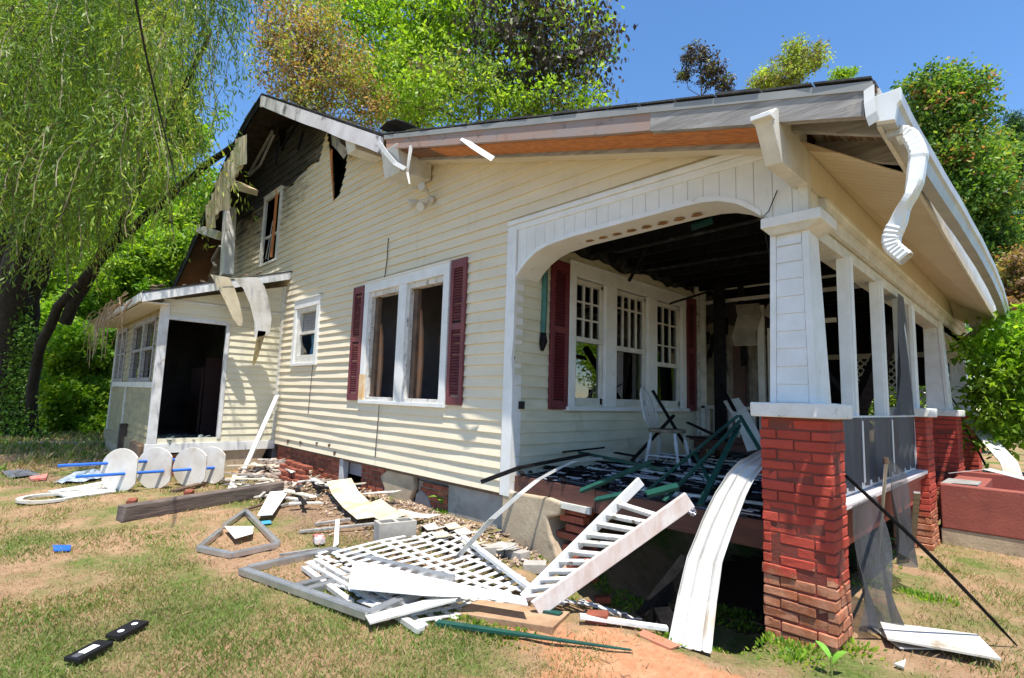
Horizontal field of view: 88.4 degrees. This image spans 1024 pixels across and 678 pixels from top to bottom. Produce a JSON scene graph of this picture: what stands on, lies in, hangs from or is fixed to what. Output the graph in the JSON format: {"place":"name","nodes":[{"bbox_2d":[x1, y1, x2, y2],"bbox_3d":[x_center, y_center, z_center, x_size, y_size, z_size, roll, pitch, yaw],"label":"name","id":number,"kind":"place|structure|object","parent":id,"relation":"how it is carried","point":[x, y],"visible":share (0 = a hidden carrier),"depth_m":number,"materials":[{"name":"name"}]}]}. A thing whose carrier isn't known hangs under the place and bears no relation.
{"place":"outdoors","nodes":[
{"label":"outdoors","id":0,"kind":"place"},
{"bbox_2d":[0,453,448,630],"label":"grass","id":1,"kind":"structure","parent":0,"point":[149,535],"depth_m":5.09,"materials":[{"name":"plant"}]},
{"bbox_2d":[0,408,1023,677],"bbox_3d":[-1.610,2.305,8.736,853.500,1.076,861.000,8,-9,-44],"label":"ground","id":2,"kind":"structure","parent":0,"point":[644,568],"depth_m":4.03,"materials":[{"name":"soil"}]},
{"bbox_2d":[1,469,40,477],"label":"plastic sheet","id":3,"kind":"object","parent":2,"relation":"on","point":[17,473],"visible":0.98,"depth_m":8.35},
{"bbox_2d":[15,492,77,503],"bbox_3d":[-5.867,2.006,6.648,0.600,0.030,0.600,8,-9,-44],"label":"plastic hoop","id":4,"kind":"object","parent":2,"relation":"on","point":[21,499],"visible":0.86,"depth_m":6.55,"materials":[{"name":"plastic"}]},
{"bbox_2d":[38,294,110,433],"bbox_3d":[-13.968,0.760,16.211,3.539,4.406,2.053,-2,-7,28],"label":"shade shrub","id":5,"kind":"object","parent":2,"relation":"on","point":[62,390],"visible":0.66,"depth_m":15.48,"materials":[{"name":"green plant"}]},
{"bbox_2d":[38,327,116,434],"bbox_3d":[-14.149,1.328,17.317,5.383,4.051,2.308,-2,-8,31],"label":"shade shrub","id":6,"kind":"object","parent":2,"relation":"on","point":[94,418],"visible":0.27,"depth_m":16.21,"materials":[{"name":"green plant"}]},
{"bbox_2d":[54,469,100,482],"bbox_3d":[-6.889,2.193,8.543,0.568,0.095,1.607,5,-7,-28],"label":"plastic sheet","id":7,"kind":"object","parent":2,"relation":"on","point":[70,477],"visible":0.79,"depth_m":8.19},
{"bbox_2d":[47,481,115,498],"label":"white board","id":8,"kind":"object","parent":2,"relation":"on","point":[89,490],"visible":0.86,"depth_m":7.16,"materials":[{"name":"paint"}]},
{"bbox_2d":[64,639,113,663],"bbox_3d":[-2.295,1.695,2.857,0.104,0.034,0.190,0,-7,11],"label":"video cassette","id":9,"kind":"object","parent":2,"relation":"on","point":[87,652],"visible":1,"depth_m":2.84,"materials":[{"name":"black plastic"}]},
{"bbox_2d":[0,0,235,370],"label":"understorey tree","id":10,"kind":"object","parent":2,"relation":"on","point":[179,221],"visible":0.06,"depth_m":26.05,"materials":[{"name":"green plant"}]},
{"bbox_2d":[40,195,196,378],"bbox_3d":[-14.899,-1.109,19.187,7.658,8.622,5.572,2,-6,-2],"label":"understorey tree","id":11,"kind":"object","parent":2,"relation":"on","point":[133,279],"visible":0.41,"depth_m":18.35,"materials":[{"name":"green plant"}]},
{"bbox_2d":[117,423,127,448],"bbox_3d":[-7.626,2.181,10.271,0.140,1.050,0.140,8,-9,-44],"label":"dark post","id":12,"kind":"object","parent":2,"relation":"on","point":[122,431],"visible":0.21,"depth_m":10.24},
{"bbox_2d":[105,619,148,639],"bbox_3d":[-2.277,1.721,3.117,0.104,0.034,0.190,0,-7,11],"label":"video cassette","id":13,"kind":"object","parent":2,"relation":"on","point":[127,629],"visible":1,"depth_m":3.09,"materials":[{"name":"black plastic"}]},
{"bbox_2d":[0,428,277,473],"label":"grass","id":14,"kind":"structure","parent":2,"relation":"on","point":[46,447],"depth_m":11.45,"materials":[{"name":"plant"}]},
{"bbox_2d":[57,447,225,491],"bbox_3d":[-5.258,1.869,7.593,1.989,0.610,0.510,8,-9,-44],"label":"disc rack","id":15,"kind":"object","parent":2,"relation":"on","point":[123,469],"visible":0.93,"depth_m":7.67,"materials":[{"name":"white plastic"}]},
{"bbox_2d":[0,0,336,440],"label":"willow tree","id":16,"kind":"object","parent":2,"relation":"on","point":[35,218],"visible":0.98,"depth_m":9.65,"materials":[{"name":"green plant"}]},
{"bbox_2d":[135,0,179,199],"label":"hanging limb","id":17,"kind":"object","parent":16,"relation":"hanging from","point":[142,35],"visible":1,"depth_m":5.61,"materials":[{"name":"brown plant"}]},
{"bbox_2d":[170,482,207,491],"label":"loose board","id":18,"kind":"object","parent":2,"relation":"on","point":[186,487],"visible":0.9,"depth_m":7.54,"materials":[{"name":"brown wood"}]},
{"bbox_2d":[116,481,284,522],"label":"timber beam","id":19,"kind":"structure","parent":2,"relation":"on","point":[149,509],"depth_m":6.35,"materials":[{"name":"wood"}]},
{"bbox_2d":[196,509,280,558],"bbox_3d":[-2.917,1.976,5.415,0.677,0.064,1.787,6,-8,-36],"label":"window frame","id":20,"kind":"object","parent":2,"relation":"on","point":[270,536],"visible":0.99,"depth_m":4.97,"materials":[{"name":"wood"}]},
{"bbox_2d":[224,526,253,538],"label":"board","id":21,"kind":"object","parent":20,"relation":"on","point":[236,532],"visible":1,"depth_m":5.29,"materials":[{"name":"white"}]},
{"bbox_2d":[258,491,287,515],"bbox_3d":[-3.054,2.067,6.682,0.236,0.017,1.535,4,-7,-16],"label":"white sheet","id":22,"kind":"object","parent":2,"relation":"on","point":[271,504],"visible":0.86,"depth_m":6.61,"materials":[{"name":"white"}]},
{"bbox_2d":[238,458,331,489],"bbox_3d":[-3.780,2.215,8.689,0.852,0.352,2.497,8,-9,-44],"label":"rubble","id":23,"kind":"object","parent":2,"relation":"on","point":[272,475],"visible":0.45,"depth_m":8.67,"materials":[{"name":"wood"}]},
{"bbox_2d":[242,395,279,469],"bbox_3d":[-4.552,1.692,9.533,0.090,1.361,0.716,0,-7,18],"label":"loose board","id":24,"kind":"object","parent":23,"relation":"on","point":[260,432],"visible":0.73,"depth_m":9.52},
{"bbox_2d":[313,533,325,544],"bbox_3d":[-1.889,1.957,5.150,0.095,0.060,0.206,5,-7,-27],"label":"loose brick","id":25,"kind":"object","parent":2,"relation":"on","point":[320,538],"visible":1,"depth_m":5.08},
{"bbox_2d":[241,0,414,132],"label":"scorched tree","id":26,"kind":"object","parent":2,"relation":"on","point":[310,86],"visible":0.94,"depth_m":21.44,"materials":[{"name":"plant"}]},
{"bbox_2d":[298,522,373,532],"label":"loose board","id":27,"kind":"object","parent":2,"relation":"on","point":[333,527],"visible":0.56,"depth_m":5.58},
{"bbox_2d":[333,519,339,546],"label":"loose board","id":28,"kind":"object","parent":2,"relation":"on","point":[336,535],"visible":1,"depth_m":5.32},
{"bbox_2d":[301,551,387,606],"bbox_3d":[-1.350,1.861,4.105,0.319,0.056,1.474,7,-8,-38],"label":"lattice panel","id":29,"kind":"object","parent":2,"relation":"on","point":[335,590],"visible":0.63,"depth_m":4.09,"materials":[{"name":"white wood"}]},
{"bbox_2d":[238,546,455,619],"bbox_3d":[-1.292,1.838,4.130,1.638,0.135,0.894,-3,-8,35],"label":"storm door frame","id":30,"kind":"object","parent":2,"relation":"on","point":[312,589],"visible":0.81,"depth_m":3.97,"materials":[{"name":"wood"}]},
{"bbox_2d":[348,561,527,605],"bbox_3d":[-0.672,1.719,3.626,1.608,0.030,0.506,-2,-7,29],"label":"white sheet","id":31,"kind":"object","parent":30,"relation":"on","point":[364,576],"visible":1,"depth_m":3.67,"materials":[{"name":"wood"}]},
{"bbox_2d":[327,478,374,518],"bbox_3d":[-1.983,1.960,6.547,0.327,0.216,1.838,5,-7,-30],"label":"vinyl scrap","id":32,"kind":"object","parent":2,"relation":"on","point":[351,499],"visible":1,"depth_m":6.55,"materials":[{"name":"plastic"}]},
{"bbox_2d":[210,467,546,573],"bbox_3d":[-2.587,2.098,6.829,1.632,0.212,6.907,8,-9,-44],"label":"rubble","id":33,"kind":"object","parent":2,"relation":"on","point":[439,519],"visible":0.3,"depth_m":5.79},
{"bbox_2d":[308,562,455,633],"bbox_3d":[-1.061,1.800,3.833,0.578,0.098,1.608,8,-9,-44],"label":"trim board","id":34,"kind":"object","parent":2,"relation":"on","point":[399,613],"depth_m":3.41,"materials":[{"name":"wood"}]},
{"bbox_2d":[370,499,407,519],"bbox_3d":[-1.502,1.957,6.023,0.282,0.119,0.853,6,-8,-36],"label":"vinyl scrap","id":35,"kind":"object","parent":2,"relation":"on","point":[382,509],"visible":0.87,"depth_m":5.91,"materials":[{"name":"plastic"}]},
{"bbox_2d":[276,0,508,128],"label":"maple tree","id":36,"kind":"object","parent":2,"relation":"on","point":[381,17],"visible":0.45,"depth_m":25.66,"materials":[{"name":"green plant"}]},
{"bbox_2d":[373,517,416,542],"bbox_3d":[-1.191,1.954,5.362,0.390,0.210,0.190,6,-7,-31],"label":"concrete block","id":37,"kind":"object","parent":2,"relation":"on","point":[393,527],"depth_m":5.30,"materials":[{"name":"concrete"}]},
{"bbox_2d":[399,509,441,517],"bbox_3d":[-1.141,1.965,5.898,0.726,0.073,0.255,-3,-8,37],"label":"vinyl scrap","id":38,"kind":"object","parent":2,"relation":"on","point":[414,514],"visible":0.64,"depth_m":5.78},
{"bbox_2d":[331,531,529,605],"bbox_3d":[-0.702,1.869,4.373,1.280,0.105,1.899,5,-7,-29],"label":"lattice panel","id":39,"kind":"object","parent":2,"relation":"on","point":[501,567],"visible":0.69,"depth_m":4.54,"materials":[{"name":"white wood"}]},
{"bbox_2d":[453,457,602,558],"bbox_3d":[0.213,1.573,4.902,1.473,0.895,0.207,4,-7,-16],"label":"metal strip","id":40,"kind":"object","parent":39,"relation":"on","point":[477,534],"visible":0.98,"depth_m":4.74,"materials":[{"name":"white metal"}]},
{"bbox_2d":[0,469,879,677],"bbox_3d":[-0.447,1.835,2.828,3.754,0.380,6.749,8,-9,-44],"label":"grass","id":41,"kind":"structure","parent":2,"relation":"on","point":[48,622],"depth_m":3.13,"materials":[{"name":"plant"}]},
{"bbox_2d":[406,598,503,625],"bbox_3d":[-0.426,1.862,3.704,0.772,0.046,0.479,8,-9,-44],"label":"lattice panel","id":42,"kind":"object","parent":2,"relation":"on","point":[430,617],"visible":0.36,"depth_m":3.51,"materials":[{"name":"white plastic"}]},
{"bbox_2d":[457,599,569,634],"bbox_3d":[-0.004,1.852,3.521,0.725,0.101,0.280,-1,-7,26],"label":"rotten board","id":43,"kind":"object","parent":42,"relation":"on","point":[516,615],"visible":0.68,"depth_m":3.46,"materials":[{"name":"wood"}]},
{"bbox_2d":[345,15,616,131],"bbox_3d":[-1.312,-4.427,22.210,11.639,16.759,5.778,2,-6,-1],"label":"green tree","id":44,"kind":"object","parent":2,"relation":"on","point":[431,98],"visible":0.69,"depth_m":22.14,"materials":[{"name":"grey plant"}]},
{"bbox_2d":[481,543,503,555],"bbox_3d":[-0.184,1.985,4.951,0.209,0.094,0.133,2,-6,-6],"label":"loose brick","id":45,"kind":"object","parent":2,"relation":"on","point":[491,549],"visible":0.67,"depth_m":4.89,"materials":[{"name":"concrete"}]},
{"bbox_2d":[505,548,529,561],"bbox_3d":[0.051,2.012,4.902,0.206,0.093,0.133,-4,-8,40],"label":"loose brick","id":46,"kind":"object","parent":2,"relation":"on","point":[518,553],"visible":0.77,"depth_m":4.86,"materials":[{"name":"concrete"}]},
{"bbox_2d":[433,619,632,650],"bbox_3d":[0.093,1.796,3.180,1.248,0.062,0.050,0,-7,18],"label":"green board","id":47,"kind":"object","parent":2,"relation":"on","point":[473,627],"visible":1,"depth_m":3.20,"materials":[{"name":"wood"}]},
{"bbox_2d":[430,0,637,116],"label":"scorched tree","id":48,"kind":"object","parent":2,"relation":"on","point":[545,58],"visible":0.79,"depth_m":23.13,"materials":[{"name":"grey plant"}]},
{"bbox_2d":[523,560,546,573],"bbox_3d":[0.202,2.029,4.681,0.206,0.093,0.133,1,-6,6],"label":"loose brick","id":49,"kind":"object","parent":2,"relation":"on","point":[536,566],"visible":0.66,"depth_m":4.62,"materials":[{"name":"concrete"}]},
{"bbox_2d":[83,76,1008,652],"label":"burnt house","id":50,"kind":"structure","parent":2,"relation":"on","point":[451,316],"depth_m":6.14,"materials":[{"name":"beige wood"}]},
{"bbox_2d":[113,327,128,381],"bbox_3d":[-8.718,0.365,11.751,0.060,1.190,1.200,8,-9,-44],"label":"addition window","id":51,"kind":"structure","parent":50,"relation":"in","point":[120,351],"depth_m":11.72,"materials":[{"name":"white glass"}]},
{"bbox_2d":[127,314,157,381],"bbox_3d":[-7.038,0.225,10.042,0.070,1.190,2.200,8,-9,-44],"label":"addition window","id":52,"kind":"structure","parent":50,"relation":"in","point":[144,332],"depth_m":9.99,"materials":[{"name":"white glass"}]},
{"bbox_2d":[186,357,222,434],"bbox_3d":[-6.206,1.163,10.780,0.581,1.540,1.167,69,-67,-83],"label":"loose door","id":53,"kind":"structure","parent":50,"relation":"in","point":[213,370],"depth_m":10.60,"materials":[{"name":"black"}]},
{"bbox_2d":[258,185,284,267],"bbox_3d":[-5.137,-2.372,11.235,0.117,1.591,1.040,8,-9,-44],"label":"upper window","id":54,"kind":"structure","parent":50,"relation":"in","point":[278,191],"depth_m":11.11,"materials":[{"name":"white wood"}]},
{"bbox_2d":[290,294,322,365],"bbox_3d":[-3.640,-0.129,9.424,0.195,1.220,1.090,8,-9,-44],"label":"small window","id":55,"kind":"structure","parent":50,"relation":"in","point":[312,304],"depth_m":9.49,"materials":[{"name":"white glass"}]},
{"bbox_2d":[358,260,451,407],"bbox_3d":[-1.460,-0.006,7.153,0.195,1.800,2.100,8,-9,-44],"label":"double window","id":56,"kind":"structure","parent":50,"relation":"in","point":[408,369],"depth_m":7.07,"materials":[{"name":"white paint"}]},
{"bbox_2d":[480,452,591,483],"bbox_3d":[0.248,1.287,5.245,1.118,0.332,0.054,2,-6,-1],"label":"charred pole","id":57,"kind":"object","parent":50,"relation":"on","point":[500,474],"visible":1,"depth_m":5.23,"materials":[{"name":"brown wood"}]},
{"bbox_2d":[543,467,593,474],"bbox_3d":[0.598,1.400,5.594,0.573,0.036,0.038,0,-7,19],"label":"charred lath","id":58,"kind":"object","parent":50,"relation":"on","point":[566,470],"visible":0.71,"depth_m":5.59,"materials":[{"name":"brown wood"}]},
{"bbox_2d":[544,465,634,474],"bbox_3d":[0.797,1.362,5.460,1.059,0.023,0.040,-2,-7,29],"label":"charred lath","id":59,"kind":"object","parent":58,"relation":"on","point":[581,469],"visible":0.79,"depth_m":5.47,"materials":[{"name":"brown wood"}]},
{"bbox_2d":[594,492,621,502],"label":"green board","id":60,"kind":"object","parent":50,"relation":"on","point":[608,497],"visible":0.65,"depth_m":4.40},
{"bbox_2d":[579,460,650,493],"bbox_3d":[0.898,1.202,4.588,0.618,0.310,0.055,1,-6,7],"label":"green board","id":61,"kind":"object","parent":50,"relation":"on","point":[589,487],"visible":1,"depth_m":4.57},
{"bbox_2d":[578,451,667,471],"bbox_3d":[1.070,1.227,5.325,0.040,0.046,1.377,5,-7,-27],"label":"green board","id":62,"kind":"object","parent":50,"relation":"on","point":[662,469],"visible":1,"depth_m":5.21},
{"bbox_2d":[563,259,689,411],"bbox_3d":[1.646,0.083,7.120,2.880,1.775,0.135,8,-9,-44],"label":"triple window","id":63,"kind":"structure","parent":50,"relation":"in","point":[621,343],"depth_m":6.98,"materials":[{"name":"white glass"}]},
{"bbox_2d":[586,466,670,483],"bbox_3d":[1.183,1.380,5.317,0.045,0.052,1.150,7,-8,-38],"label":"white lath","id":64,"kind":"object","parent":50,"relation":"on","point":[595,468],"visible":0.36,"depth_m":5.25,"materials":[{"name":"paint"}]},
{"bbox_2d":[611,471,664,479],"bbox_3d":[1.229,1.349,5.216,0.259,0.010,0.640,8,-9,-44],"label":"white plate","id":65,"kind":"object","parent":64,"relation":"on","point":[636,475],"visible":0.62,"depth_m":5.10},
{"bbox_2d":[518,452,762,517],"bbox_3d":[2.345,1.494,5.891,4.094,0.080,2.601,8,-9,-44],"label":"char debris","id":66,"kind":"object","parent":50,"relation":"on","point":[606,485],"visible":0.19,"depth_m":5.33,"materials":[{"name":"brown wood"}]},
{"bbox_2d":[633,472,718,488],"bbox_3d":[1.573,1.330,4.928,0.051,0.018,1.155,7,-8,-37],"label":"charred lath","id":67,"kind":"object","parent":66,"relation":"on","point":[687,482],"visible":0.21,"depth_m":4.86,"materials":[{"name":"brown wood"}]},
{"bbox_2d":[619,478,762,499],"bbox_3d":[1.526,1.276,4.493,0.038,0.056,1.550,7,-8,-38],"label":"charred lath","id":68,"kind":"object","parent":66,"relation":"on","point":[701,489],"visible":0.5,"depth_m":4.49,"materials":[{"name":"brown wood"}]},
{"bbox_2d":[646,483,762,508],"bbox_3d":[1.574,1.275,4.284,0.067,0.029,1.275,5,-7,-30],"label":"charred lath","id":69,"kind":"object","parent":66,"relation":"on","point":[747,504],"visible":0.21,"depth_m":4.33,"materials":[{"name":"brown wood"}]},
{"bbox_2d":[539,458,762,516],"bbox_3d":[1.982,1.435,5.521,3.061,0.067,2.459,8,-9,-44],"label":"paint flake debris","id":70,"kind":"object","parent":50,"relation":"on","point":[707,499],"visible":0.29,"depth_m":5.25,"materials":[{"name":"paint"}]},
{"bbox_2d":[630,414,674,461],"bbox_3d":[1.687,1.229,6.398,0.616,0.642,0.050,2,-6,-6],"label":"charred stick","id":71,"kind":"object","parent":50,"relation":"on","point":[655,435],"visible":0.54,"depth_m":6.38,"materials":[{"name":"brown wood"}]},
{"bbox_2d":[646,482,679,497],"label":"green board","id":72,"kind":"object","parent":50,"relation":"on","point":[664,489],"visible":1,"depth_m":4.05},
{"bbox_2d":[640,386,690,469],"bbox_3d":[1.855,1.078,6.448,0.554,0.986,0.460,-3,-8,37],"label":"windsor chair","id":73,"kind":"object","parent":50,"relation":"on","point":[651,430],"visible":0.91,"depth_m":6.41,"materials":[{"name":"wood"}]},
{"bbox_2d":[651,390,697,463],"bbox_3d":[2.011,1.096,6.509,0.578,0.914,0.050,2,-6,-1],"label":"charred stick","id":74,"kind":"object","parent":50,"relation":"on","point":[671,422],"visible":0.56,"depth_m":6.50,"materials":[{"name":"brown wood"}]},
{"bbox_2d":[641,469,721,482],"bbox_3d":[1.959,1.395,5.194,1.497,0.049,0.044,-4,-9,42],"label":"white lath","id":75,"kind":"object","parent":50,"relation":"on","point":[697,478],"visible":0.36,"depth_m":5.41,"materials":[{"name":"paint"}]},
{"bbox_2d":[641,488,762,504],"bbox_3d":[1.532,1.254,4.184,1.170,0.056,0.045,-4,-9,43],"label":"white lath","id":76,"kind":"object","parent":50,"relation":"on","point":[711,497],"visible":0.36,"depth_m":4.19,"materials":[{"name":"paint"}]},
{"bbox_2d":[644,415,761,505],"bbox_3d":[1.647,0.949,4.265,1.075,0.662,0.591,5,-7,-29],"label":"green trestle","id":77,"kind":"object","parent":50,"relation":"on","point":[734,429],"visible":0.92,"depth_m":4.30,"materials":[{"name":"wood"}]},
{"bbox_2d":[689,436,757,462],"bbox_3d":[3.056,1.487,6.923,0.709,0.357,1.210,8,-9,-44],"label":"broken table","id":78,"kind":"object","parent":50,"relation":"on","point":[738,445],"visible":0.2,"depth_m":6.92,"materials":[{"name":"wood"}]},
{"bbox_2d":[733,345,746,436],"bbox_3d":[4.049,0.983,9.436,0.700,2.100,0.040,8,-9,-44],"label":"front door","id":79,"kind":"structure","parent":50,"relation":"in","point":[739,372],"depth_m":9.48,"materials":[{"name":"wood"}]},
{"bbox_2d":[723,398,761,451],"bbox_3d":[2.844,1.037,6.479,0.196,0.632,0.753,2,-6,1],"label":"white board","id":80,"kind":"object","parent":50,"relation":"on","point":[741,409],"visible":0.8,"depth_m":6.39,"materials":[{"name":"wood"}]},
{"bbox_2d":[964,419,1022,475],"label":"vinyl sheet","id":81,"kind":"object","parent":50,"relation":"on","point":[1005,458],"visible":0.59,"depth_m":7.40,"materials":[{"name":"plastic"}]},
{"bbox_2d":[586,610,608,624],"bbox_3d":[0.547,1.781,3.367,0.145,0.072,0.095,0,-7,17],"label":"loose brick","id":82,"kind":"object","parent":2,"relation":"on","point":[603,614],"visible":0.76,"depth_m":3.33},
{"bbox_2d":[594,594,610,603],"bbox_3d":[0.830,2.388,4.832,0.146,0.072,0.095,2,-6,0],"label":"loose brick","id":83,"kind":"object","parent":2,"relation":"on","point":[602,598],"visible":0.84,"depth_m":4.79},
{"bbox_2d":[520,478,694,612],"bbox_3d":[0.653,1.443,3.648,1.048,0.849,0.579,4,-7,-17],"label":"broken porch railing","id":84,"kind":"object","parent":2,"relation":"on","point":[586,572],"visible":0.97,"depth_m":3.56,"materials":[{"name":"white paint"}]},
{"bbox_2d":[559,599,668,631],"bbox_3d":[0.769,2.082,3.916,1.416,0.515,0.758,22,-22,-72],"label":"lattice panel","id":85,"kind":"object","parent":2,"relation":"on","point":[636,622],"visible":0.67,"depth_m":3.32,"materials":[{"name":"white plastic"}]},
{"bbox_2d":[636,629,679,649],"bbox_3d":[0.869,1.812,3.158,0.093,0.037,0.270,8,-9,-44],"label":"brown slat","id":86,"kind":"object","parent":2,"relation":"on","point":[653,638],"visible":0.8,"depth_m":3.14,"materials":[{"name":"brown"}]},
{"bbox_2d":[635,554,685,622],"bbox_3d":[1.112,1.801,3.781,0.466,0.442,0.100,4,-7,-20],"label":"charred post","id":87,"kind":"object","parent":2,"relation":"on","point":[665,591],"visible":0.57,"depth_m":3.74,"materials":[{"name":"black wood"}]},
{"bbox_2d":[653,604,673,633],"bbox_3d":[1.042,1.893,3.557,0.120,0.067,0.375,1,-6,3],"label":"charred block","id":88,"kind":"object","parent":2,"relation":"on","point":[664,615],"depth_m":3.56,"materials":[{"name":"black wood"}]},
{"bbox_2d":[432,507,969,675],"bbox_3d":[1.378,2.149,4.407,5.335,0.567,3.274,1,-7,11],"label":"ground cover","id":89,"kind":"object","parent":2,"relation":"on","point":[789,645],"visible":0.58,"depth_m":3.40,"materials":[{"name":"green plant"}]},
{"bbox_2d":[673,39,736,95],"bbox_3d":[12.187,-6.903,33.184,4.191,24.757,3.082,4,-7,-19],"label":"scorched tree","id":90,"kind":"object","parent":2,"relation":"on","point":[708,70],"visible":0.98,"depth_m":33.80,"materials":[{"name":"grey plant"}]},
{"bbox_2d":[669,450,761,653],"bbox_3d":[1.489,1.301,3.533,1.268,1.166,0.347,6,-8,-36],"label":"vinyl sheet","id":91,"kind":"object","parent":2,"relation":"on","point":[693,623],"visible":0.84,"depth_m":3.44,"materials":[{"name":"plastic"}]},
{"bbox_2d":[742,31,833,90],"bbox_3d":[16.537,-6.604,30.973,5.414,23.920,4.028,2,-6,-2],"label":"green tree","id":92,"kind":"object","parent":2,"relation":"on","point":[799,62],"visible":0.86,"depth_m":31.41,"materials":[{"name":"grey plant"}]},
{"bbox_2d":[816,641,846,675],"bbox_3d":[1.768,1.787,2.910,0.152,0.174,0.058,-2,-8,33],"label":"weed","id":93,"kind":"object","parent":2,"relation":"on","point":[836,655],"visible":1,"depth_m":2.91,"materials":[{"name":"green plant"}]},
{"bbox_2d":[826,65,861,79],"bbox_3d":[20.252,-5.847,32.236,2.055,22.634,2.660,4,-7,-18],"label":"green tree","id":94,"kind":"object","parent":2,"relation":"on","point":[840,73],"visible":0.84,"depth_m":32.75,"materials":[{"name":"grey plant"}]},
{"bbox_2d":[881,457,888,516],"bbox_3d":[2.983,1.464,4.244,0.033,1.171,2.338,-2,-8,33],"label":"metal stake","id":95,"kind":"object","parent":2,"relation":"on","point":[885,461],"visible":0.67,"depth_m":3.55,"materials":[{"name":"white metal"}]},
{"bbox_2d":[879,627,938,649],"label":"white board","id":96,"kind":"object","parent":2,"relation":"on","point":[899,645],"visible":0.29,"depth_m":3.22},
{"bbox_2d":[912,491,919,536],"bbox_3d":[4.157,1.869,5.429,0.050,0.706,1.058,-3,-8,34],"label":"grey slat","id":97,"kind":"object","parent":2,"relation":"on","point":[916,503],"visible":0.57,"depth_m":5.29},
{"bbox_2d":[868,326,976,414],"bbox_3d":[13.412,1.241,19.045,7.308,5.551,4.328,0,-7,13],"label":"understorey tree","id":98,"kind":"object","parent":2,"relation":"on","point":[892,400],"depth_m":18.20,"materials":[{"name":"green plant"}]},
{"bbox_2d":[845,475,1017,645],"bbox_3d":[2.586,1.372,3.231,1.232,1.055,0.023,3,-7,-12],"label":"burnt pole","id":99,"kind":"object","parent":2,"relation":"on","point":[922,547],"visible":1,"depth_m":3.22,"materials":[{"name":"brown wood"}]},
{"bbox_2d":[880,622,1000,660],"bbox_3d":[2.621,1.857,3.274,0.549,0.021,0.358,-1,-7,23],"label":"white board","id":100,"kind":"object","parent":2,"relation":"on","point":[973,644],"visible":1,"depth_m":3.23,"materials":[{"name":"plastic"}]},
{"bbox_2d":[885,52,1023,267],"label":"pear tree","id":101,"kind":"object","parent":2,"relation":"on","point":[972,152],"visible":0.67,"depth_m":13.74,"materials":[{"name":"green plant"}]},
{"bbox_2d":[939,475,992,518],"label":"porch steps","id":102,"kind":"structure","parent":2,"relation":"on","point":[973,481],"depth_m":6.53,"materials":[{"name":"red concrete"}]},
{"bbox_2d":[940,470,1023,557],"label":"masonry planter","id":103,"kind":"object","parent":2,"relation":"on","point":[984,518],"visible":0.83,"depth_m":5.67,"materials":[{"name":"red brick"}]},
{"bbox_2d":[952,468,1023,479],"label":"vinyl sheet","id":104,"kind":"object","parent":103,"relation":"on","point":[1007,474],"visible":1,"depth_m":5.94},
{"bbox_2d":[946,303,1023,472],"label":"sapling","id":105,"kind":"object","parent":2,"relation":"on","point":[998,400],"visible":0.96,"depth_m":7.81,"materials":[{"name":"green plant"}]},
{"bbox_2d":[992,243,1023,331],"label":"understorey tree","id":106,"kind":"object","parent":2,"relation":"on","point":[1010,268],"visible":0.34,"depth_m":12.36,"materials":[{"name":"brown plant"}]},
{"bbox_2d":[1000,106,1023,244],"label":"cedar tree","id":107,"kind":"object","parent":2,"relation":"on","point":[1014,118],"visible":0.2,"depth_m":17.86,"materials":[{"name":"green plant"}]},
{"bbox_2d":[0,0,1023,413],"label":"sky","id":108,"kind":"structure","parent":0,"point":[882,37],"materials":[{"name":"blue"}]},
{"bbox_2d":[839,542,1023,677],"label":"grass","id":109,"kind":"structure","parent":0,"point":[996,590],"depth_m":3.99,"materials":[{"name":"plant"}]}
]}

